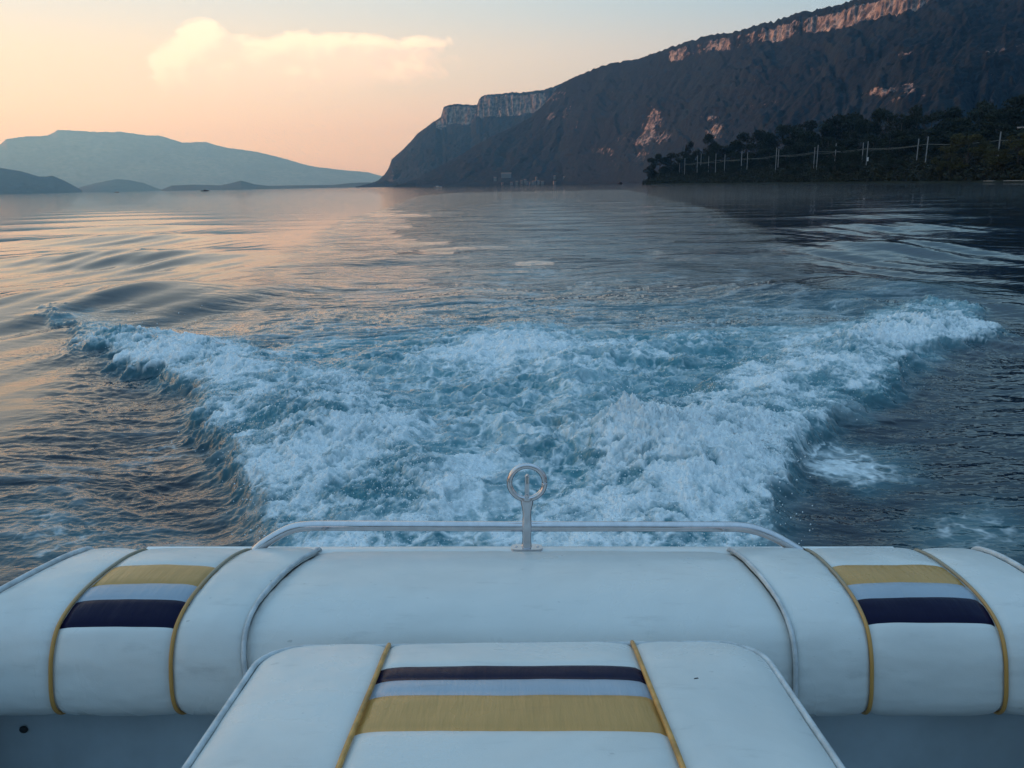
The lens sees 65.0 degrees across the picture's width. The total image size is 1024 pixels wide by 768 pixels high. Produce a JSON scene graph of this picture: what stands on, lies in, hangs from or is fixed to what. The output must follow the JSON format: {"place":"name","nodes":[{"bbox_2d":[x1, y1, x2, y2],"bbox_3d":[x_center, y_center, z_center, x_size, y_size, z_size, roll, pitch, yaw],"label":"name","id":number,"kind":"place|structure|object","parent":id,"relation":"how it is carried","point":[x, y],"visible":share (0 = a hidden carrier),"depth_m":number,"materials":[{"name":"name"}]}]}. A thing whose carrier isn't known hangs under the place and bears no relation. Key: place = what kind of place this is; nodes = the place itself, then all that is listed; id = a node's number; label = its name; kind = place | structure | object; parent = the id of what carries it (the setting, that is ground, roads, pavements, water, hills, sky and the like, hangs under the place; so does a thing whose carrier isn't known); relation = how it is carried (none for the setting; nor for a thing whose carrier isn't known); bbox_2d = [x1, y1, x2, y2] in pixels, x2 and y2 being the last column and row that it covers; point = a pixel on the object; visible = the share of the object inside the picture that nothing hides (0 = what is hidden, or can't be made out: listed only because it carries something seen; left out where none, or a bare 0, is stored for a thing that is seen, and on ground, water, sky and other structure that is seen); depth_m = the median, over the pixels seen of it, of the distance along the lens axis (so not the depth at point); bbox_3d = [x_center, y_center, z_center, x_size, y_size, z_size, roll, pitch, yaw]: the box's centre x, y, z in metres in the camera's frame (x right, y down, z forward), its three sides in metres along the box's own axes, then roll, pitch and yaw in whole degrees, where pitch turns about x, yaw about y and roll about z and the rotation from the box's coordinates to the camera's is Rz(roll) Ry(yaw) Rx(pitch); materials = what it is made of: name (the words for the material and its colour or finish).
{"place":"outdoors","nodes":[
{"label":"outdoors","id":0,"kind":"place"},
{"bbox_2d":[0,168,81,193],"bbox_3d":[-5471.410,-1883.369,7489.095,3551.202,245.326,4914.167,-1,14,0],"label":"hill","id":1,"kind":"structure","parent":0,"point":[15,182],"depth_m":6838.54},
{"bbox_2d":[79,179,160,191],"bbox_3d":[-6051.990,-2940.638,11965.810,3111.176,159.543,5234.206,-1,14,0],"label":"hill","id":2,"kind":"structure","parent":0,"point":[117,185],"depth_m":10268.63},
{"bbox_2d":[0,130,375,189],"bbox_3d":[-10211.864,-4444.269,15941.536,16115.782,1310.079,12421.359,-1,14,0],"label":"mountain","id":3,"kind":"structure","parent":0,"point":[78,159],"depth_m":16948.31,"materials":[{"name":"grey stone"}]},
{"bbox_2d":[161,181,370,190],"bbox_3d":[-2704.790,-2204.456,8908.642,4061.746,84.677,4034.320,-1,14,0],"label":"spit","id":4,"kind":"structure","parent":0,"point":[238,185],"depth_m":7702.80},
{"bbox_2d":[327,168,381,180],"bbox_3d":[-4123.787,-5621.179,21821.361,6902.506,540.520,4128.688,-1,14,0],"label":"ridge","id":5,"kind":"structure","parent":0,"point":[370,175],"depth_m":21524.06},
{"bbox_2d":[0,0,849,175],"label":"sky","id":6,"kind":"structure","parent":0,"point":[348,85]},
{"bbox_2d":[356,81,565,187],"bbox_3d":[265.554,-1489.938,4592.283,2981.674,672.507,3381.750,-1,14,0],"label":"headland","id":7,"kind":"structure","parent":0,"point":[453,131],"depth_m":4204.95,"materials":[{"name":"stone"}]},
{"bbox_2d":[0,182,1023,585],"bbox_3d":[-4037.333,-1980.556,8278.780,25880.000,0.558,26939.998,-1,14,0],"label":"water","id":8,"kind":"structure","parent":0,"point":[530,318],"depth_m":7.35,"materials":[{"name":"blue liquid"}]},
{"bbox_2d":[0,463,1023,767],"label":"motorboat","id":9,"kind":"object","parent":8,"relation":"on","point":[526,653],"visible":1,"depth_m":1.49,"materials":[{"name":"white plastic"}]},
{"bbox_2d":[87,303,984,546],"bbox_3d":[0.290,-0.194,6.073,9.126,0.686,5.830,-1,14,0],"label":"spray","id":10,"kind":"object","parent":8,"relation":"on","point":[535,471],"visible":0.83,"depth_m":4.51,"materials":[{"name":"liquid"}]},
{"bbox_2d":[394,0,1023,186],"bbox_3d":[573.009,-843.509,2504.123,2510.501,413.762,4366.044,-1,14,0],"label":"mountain","id":11,"kind":"structure","parent":0,"point":[622,121],"depth_m":1810.67,"materials":[{"name":"stone"}]},
{"bbox_2d":[501,173,510,177],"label":"house","id":12,"kind":"structure","parent":11,"relation":"on","point":[505,175],"depth_m":2777.83,"materials":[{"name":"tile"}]},
{"bbox_2d":[647,161,1023,183],"bbox_3d":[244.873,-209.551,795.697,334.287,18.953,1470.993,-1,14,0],"label":"shore bank","id":13,"kind":"structure","parent":0,"point":[943,181],"depth_m":275.44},
{"bbox_2d":[643,157,656,178],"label":"tree","id":14,"kind":"object","parent":13,"relation":"on","point":[651,173],"visible":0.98,"depth_m":566.56,"materials":[{"name":"green plant"}]},
{"bbox_2d":[648,154,671,174],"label":"tree","id":15,"kind":"object","parent":13,"relation":"on","point":[663,169],"visible":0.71,"depth_m":597.14,"materials":[{"name":"green plant"}]},
{"bbox_2d":[661,152,680,172],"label":"tree","id":16,"kind":"object","parent":13,"relation":"on","point":[669,158],"visible":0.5,"depth_m":603.21,"materials":[{"name":"green plant"}]},
{"bbox_2d":[668,151,688,172],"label":"tree","id":17,"kind":"object","parent":13,"relation":"on","point":[674,168],"visible":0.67,"depth_m":557.88,"materials":[{"name":"green plant"}]},
{"bbox_2d":[670,158,698,174],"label":"tree","id":18,"kind":"object","parent":13,"relation":"on","point":[683,160],"visible":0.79,"depth_m":545.27,"materials":[{"name":"green plant"}]},
{"bbox_2d":[682,141,696,172],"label":"tree","id":19,"kind":"object","parent":13,"relation":"on","point":[687,148],"visible":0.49,"depth_m":586.98,"materials":[{"name":"green plant"}]},
{"bbox_2d":[685,150,707,171],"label":"tree","id":20,"kind":"object","parent":13,"relation":"on","point":[701,156],"visible":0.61,"depth_m":537.50,"materials":[{"name":"green plant"}]},
{"bbox_2d":[696,133,716,169],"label":"tree","id":21,"kind":"object","parent":13,"relation":"on","point":[708,137],"visible":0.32,"depth_m":558.55,"materials":[{"name":"green plant"}]},
{"bbox_2d":[696,153,722,172],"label":"tree","id":22,"kind":"object","parent":13,"relation":"on","point":[712,158],"visible":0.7,"depth_m":494.20,"materials":[{"name":"green plant"}]},
{"bbox_2d":[702,143,733,171],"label":"tree","id":23,"kind":"object","parent":13,"relation":"on","point":[715,147],"visible":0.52,"depth_m":505.00,"materials":[{"name":"green plant"}]},
{"bbox_2d":[714,140,742,164],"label":"tree","id":24,"kind":"object","parent":13,"relation":"on","point":[727,149],"visible":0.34,"depth_m":505.60,"materials":[{"name":"green plant"}]},
{"bbox_2d":[721,151,743,170],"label":"tree","id":25,"kind":"object","parent":13,"relation":"on","point":[728,164],"visible":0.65,"depth_m":463.60,"materials":[{"name":"green plant"}]},
{"bbox_2d":[729,132,759,168],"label":"tree","id":26,"kind":"object","parent":13,"relation":"on","point":[737,145],"visible":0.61,"depth_m":491.60,"materials":[{"name":"green plant"}]},
{"bbox_2d":[736,141,772,168],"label":"tree","id":27,"kind":"object","parent":13,"relation":"on","point":[754,155],"visible":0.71,"depth_m":438.86,"materials":[{"name":"green plant"}]},
{"bbox_2d":[743,129,776,166],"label":"tree","id":28,"kind":"object","parent":13,"relation":"on","point":[755,132],"visible":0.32,"depth_m":482.91,"materials":[{"name":"green plant"}]},
{"bbox_2d":[750,148,788,168],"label":"tree","id":29,"kind":"object","parent":13,"relation":"on","point":[758,163],"visible":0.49,"depth_m":417.26,"materials":[{"name":"green plant"}]},
{"bbox_2d":[753,124,789,163],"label":"tree","id":30,"kind":"object","parent":13,"relation":"on","point":[767,136],"visible":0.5,"depth_m":478.13,"materials":[{"name":"green plant"}]},
{"bbox_2d":[767,138,805,166],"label":"tree","id":31,"kind":"object","parent":13,"relation":"on","point":[788,142],"visible":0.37,"depth_m":410.14,"materials":[{"name":"green plant"}]},
{"bbox_2d":[767,124,811,164],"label":"tree","id":32,"kind":"object","parent":13,"relation":"on","point":[791,130],"visible":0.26,"depth_m":439.88,"materials":[{"name":"green plant"}]},
{"bbox_2d":[773,146,807,168],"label":"tree","id":33,"kind":"object","parent":13,"relation":"on","point":[784,151],"visible":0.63,"depth_m":390.65,"materials":[{"name":"green plant"}]},
{"bbox_2d":[787,120,819,163],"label":"tree","id":34,"kind":"object","parent":13,"relation":"on","point":[810,125],"visible":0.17,"depth_m":447.03,"materials":[{"name":"green plant"}]},
{"bbox_2d":[787,142,825,165],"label":"tree","id":35,"kind":"object","parent":13,"relation":"on","point":[800,146],"visible":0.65,"depth_m":381.76,"materials":[{"name":"green plant"}]},
{"bbox_2d":[796,121,836,160],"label":"tree","id":36,"kind":"object","parent":13,"relation":"on","point":[807,137],"visible":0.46,"depth_m":410.95,"materials":[{"name":"green plant"}]},
{"bbox_2d":[803,136,850,164],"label":"tree","id":37,"kind":"object","parent":13,"relation":"on","point":[828,140],"visible":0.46,"depth_m":371.92,"materials":[{"name":"green plant"}]},
{"bbox_2d":[815,113,845,156],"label":"tree","id":38,"kind":"object","parent":13,"relation":"on","point":[833,121],"visible":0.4,"depth_m":408.68,"materials":[{"name":"green plant"}]},
{"bbox_2d":[642,147,1023,184],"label":"scrub","id":39,"kind":"object","parent":13,"relation":"on","point":[977,170],"visible":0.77,"depth_m":276.26,"materials":[{"name":"green plant"}]},
{"bbox_2d":[828,137,863,164],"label":"tree","id":40,"kind":"object","parent":13,"relation":"on","point":[852,143],"visible":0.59,"depth_m":341.37,"materials":[{"name":"green plant"}]},
{"bbox_2d":[825,112,874,160],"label":"tree","id":41,"kind":"object","parent":13,"relation":"on","point":[852,116],"visible":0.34,"depth_m":408.35,"materials":[{"name":"green plant"}]},
{"bbox_2d":[834,131,877,160],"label":"tree","id":42,"kind":"object","parent":13,"relation":"on","point":[854,135],"visible":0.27,"depth_m":348.34,"materials":[{"name":"green plant"}]},
{"bbox_2d":[841,108,891,151],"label":"tree","id":43,"kind":"object","parent":13,"relation":"on","point":[858,125],"visible":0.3,"depth_m":395.39,"materials":[{"name":"green plant"}]},
{"bbox_2d":[849,137,897,160],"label":"tree","id":44,"kind":"object","parent":13,"relation":"on","point":[876,140],"visible":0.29,"depth_m":325.50,"materials":[{"name":"green plant"}]},
{"bbox_2d":[865,108,904,152],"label":"tree","id":45,"kind":"object","parent":13,"relation":"on","point":[876,129],"visible":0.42,"depth_m":367.48,"materials":[{"name":"green plant"}]},
{"bbox_2d":[862,130,914,160],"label":"tree","id":46,"kind":"object","parent":13,"relation":"on","point":[890,135],"visible":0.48,"depth_m":320.12,"materials":[{"name":"green plant"}]},
{"bbox_2d":[872,115,917,154],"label":"tree","id":47,"kind":"object","parent":13,"relation":"on","point":[907,121],"visible":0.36,"depth_m":348.57,"materials":[{"name":"green plant"}]},
{"bbox_2d":[881,136,916,161],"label":"tree","id":48,"kind":"object","parent":13,"relation":"on","point":[894,152],"visible":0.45,"depth_m":300.78,"materials":[{"name":"green plant"}]},
{"bbox_2d":[899,103,930,138],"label":"tree","id":49,"kind":"object","parent":13,"relation":"on","point":[917,110],"visible":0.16,"depth_m":352.73,"materials":[{"name":"green plant"}]},
{"bbox_2d":[893,127,945,159],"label":"tree","id":50,"kind":"object","parent":13,"relation":"on","point":[912,141],"visible":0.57,"depth_m":291.77,"materials":[{"name":"green plant"}]},
{"bbox_2d":[911,110,952,156],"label":"tree","id":51,"kind":"object","parent":13,"relation":"on","point":[934,117],"visible":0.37,"depth_m":326.76,"materials":[{"name":"green plant"}]},
{"bbox_2d":[918,136,959,159],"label":"tree","id":52,"kind":"object","parent":13,"relation":"on","point":[932,141],"visible":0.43,"depth_m":277.94,"materials":[{"name":"green plant"}]},
{"bbox_2d":[918,106,970,155],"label":"tree","id":53,"kind":"object","parent":13,"relation":"on","point":[952,112],"visible":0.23,"depth_m":324.36,"materials":[{"name":"green plant"}]},
{"bbox_2d":[931,145,963,170],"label":"bush","id":54,"kind":"object","parent":13,"relation":"on","point":[947,157],"visible":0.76,"depth_m":230.85,"materials":[{"name":"green plant"}]},
{"bbox_2d":[935,125,972,155],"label":"tree","id":55,"kind":"object","parent":13,"relation":"on","point":[948,134],"visible":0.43,"depth_m":269.89,"materials":[{"name":"green plant"}]},
{"bbox_2d":[936,108,986,149],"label":"tree","id":56,"kind":"object","parent":13,"relation":"on","point":[973,114],"visible":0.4,"depth_m":304.39,"materials":[{"name":"green plant"}]},
{"bbox_2d":[941,133,997,168],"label":"tree","id":57,"kind":"object","parent":13,"relation":"on","point":[970,139],"visible":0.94,"depth_m":221.70,"materials":[{"name":"green plant"}]},
{"bbox_2d":[955,130,1002,155],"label":"tree","id":58,"kind":"object","parent":13,"relation":"on","point":[971,132],"visible":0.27,"depth_m":251.99,"materials":[{"name":"green plant"}]},
{"bbox_2d":[964,99,996,143],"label":"tree","id":59,"kind":"object","parent":13,"relation":"on","point":[987,107],"visible":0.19,"depth_m":311.64,"materials":[{"name":"green plant"}]},
{"bbox_2d":[966,121,1020,149],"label":"tree","id":60,"kind":"object","parent":13,"relation":"on","point":[991,126],"visible":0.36,"depth_m":251.12,"materials":[{"name":"green plant"}]},
{"bbox_2d":[969,109,1021,145],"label":"tree","id":61,"kind":"object","parent":13,"relation":"on","point":[994,116],"visible":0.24,"depth_m":286.61,"materials":[{"name":"green plant"}]},
{"bbox_2d":[984,95,1023,143],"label":"tree","id":62,"kind":"object","parent":13,"relation":"on","point":[1012,103],"visible":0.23,"depth_m":295.33,"materials":[{"name":"green plant"}]},
{"bbox_2d":[987,132,1023,165],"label":"bush","id":63,"kind":"object","parent":13,"relation":"on","point":[1020,144],"visible":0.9,"depth_m":201.14,"materials":[{"name":"green plant"}]},
{"bbox_2d":[990,128,1023,152],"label":"tree","id":64,"kind":"object","parent":13,"relation":"on","point":[1006,135],"visible":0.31,"depth_m":234.25,"materials":[{"name":"green plant"}]},
{"bbox_2d":[1001,94,1023,130],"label":"tree","id":65,"kind":"object","parent":13,"relation":"on","point":[1016,116],"visible":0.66,"depth_m":282.09,"materials":[{"name":"green plant"}]},
{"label":"railway mast","id":66,"kind":"object","parent":13,"relation":"on","visible":0},
{"bbox_2d":[697,140,998,162],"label":"overhead wire","id":67,"kind":"object","parent":66,"relation":"attached to","point":[859,149],"visible":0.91,"depth_m":289.72,"materials":[{"name":"grey metal"}]},
{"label":"railway mast","id":68,"kind":"object","parent":13,"relation":"on","visible":0},
{"bbox_2d":[694,146,914,164],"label":"overhead wire","id":69,"kind":"object","parent":68,"relation":"attached to","point":[813,153],"visible":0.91,"depth_m":361.46,"materials":[{"name":"grey metal"}]}
]}

